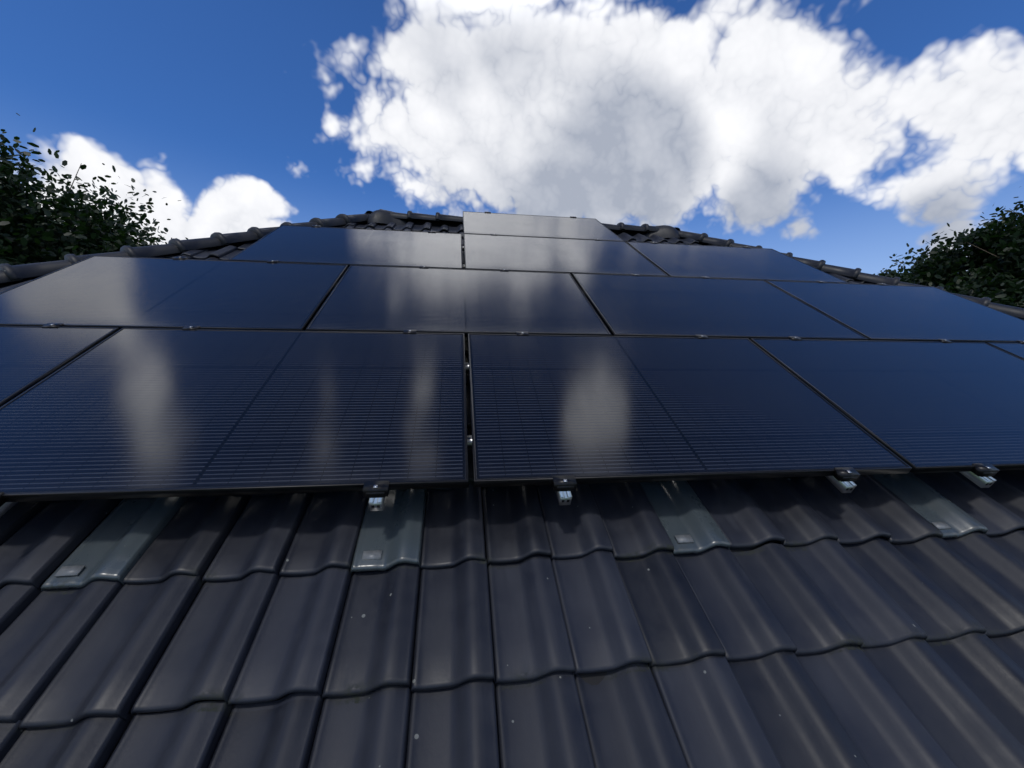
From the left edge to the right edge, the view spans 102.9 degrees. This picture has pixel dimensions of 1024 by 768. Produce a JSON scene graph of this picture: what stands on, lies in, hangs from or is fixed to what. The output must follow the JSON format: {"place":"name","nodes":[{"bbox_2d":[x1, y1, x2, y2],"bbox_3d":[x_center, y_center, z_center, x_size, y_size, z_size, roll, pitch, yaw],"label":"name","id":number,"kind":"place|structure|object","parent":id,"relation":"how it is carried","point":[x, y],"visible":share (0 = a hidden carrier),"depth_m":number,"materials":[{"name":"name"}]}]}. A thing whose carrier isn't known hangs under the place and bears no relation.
{"place":"outdoors","nodes":[
{"label":"outdoors","id":0,"kind":"place"},
{"bbox_2d":[0,113,187,265],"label":"tree","id":1,"kind":"object","parent":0,"point":[30,225],"depth_m":14.04,"materials":[{"name":"green plant"}]},
{"bbox_2d":[0,0,1023,274],"label":"sky","id":2,"kind":"structure","parent":0,"point":[842,133],"materials":[{"name":"blue"}]},
{"bbox_2d":[874,266,945,287],"bbox_3d":[28.266,-1.821,28.114,6.772,13.233,6.623,0,0,-8],"label":"tree","id":3,"kind":"object","parent":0,"point":[887,272],"visible":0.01,"depth_m":28.29,"materials":[{"name":"green plant"}]},
{"bbox_2d":[885,187,1023,307],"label":"tree","id":4,"kind":"object","parent":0,"point":[995,279],"depth_m":16.01,"materials":[{"name":"green plant"}]},
{"bbox_3d":[0.240,3.293,5.693,15.311,3.050,11.041,0,0,-8],"label":"house","id":5,"kind":"object","parent":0,"visible":0},
{"bbox_2d":[1,222,365,285],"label":"roof tiles","id":6,"kind":"object","parent":5,"relation":"on","point":[217,247],"depth_m":3.83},
{"bbox_2d":[0,222,1023,767],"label":"roof tiles","id":7,"kind":"object","parent":5,"relation":"on","point":[900,644],"visible":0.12,"depth_m":1.21,"materials":[{"name":"ceramic"}]},
{"bbox_2d":[0,246,996,516],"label":"mounting rails","id":8,"kind":"object","parent":7,"relation":"on","point":[840,486],"visible":0.14,"depth_m":1.59,"materials":[{"name":"silver metal"}]},
{"bbox_2d":[0,212,1023,507],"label":"panel clamps","id":9,"kind":"object","parent":8,"relation":"attached to","point":[570,484],"visible":0.74,"depth_m":1.59,"materials":[{"name":"metal"}]},
{"bbox_2d":[0,211,1023,501],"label":"solar panel frames","id":10,"kind":"structure","parent":8,"relation":"on","point":[212,491],"depth_m":1.70,"materials":[{"name":"black metal"}]},
{"bbox_2d":[0,212,1023,492],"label":"solar panels","id":11,"kind":"object","parent":10,"relation":"in","point":[160,408],"visible":1,"depth_m":2.08,"materials":[{"name":"glass"}]},
{"bbox_2d":[50,211,1023,488],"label":"bolts","id":12,"kind":"object","parent":8,"relation":"attached to","point":[522,333],"visible":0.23,"depth_m":2.08,"materials":[{"name":"silver metal"}]},
{"bbox_2d":[41,471,987,590],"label":"metal roof tiles","id":13,"kind":"object","parent":7,"relation":"on","point":[115,544],"visible":0.74,"depth_m":1.50,"materials":[{"name":"grey metal"}]},
{"bbox_2d":[54,522,950,576],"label":"metal tile tabs","id":14,"kind":"object","parent":13,"relation":"attached to","point":[63,571],"visible":0.96,"depth_m":1.38,"materials":[{"name":"grey metal"}]},
{"bbox_2d":[0,209,1023,319],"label":"ridge tiles","id":15,"kind":"object","parent":5,"relation":"on","point":[9,273],"visible":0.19,"depth_m":4.22,"materials":[{"name":"black ceramic"}]},
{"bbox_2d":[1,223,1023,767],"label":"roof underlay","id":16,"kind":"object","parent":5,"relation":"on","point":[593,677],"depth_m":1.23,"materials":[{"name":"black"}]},
{"bbox_2d":[412,222,642,235],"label":"roof tiles","id":17,"kind":"object","parent":5,"relation":"on","point":[435,224],"depth_m":5.51,"materials":[{"name":"tile"}]},
{"bbox_2d":[366,210,679,238],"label":"hip end caps","id":18,"kind":"object","parent":17,"relation":"on","point":[386,217],"visible":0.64,"depth_m":5.37,"materials":[{"name":"tile"}]}
]}

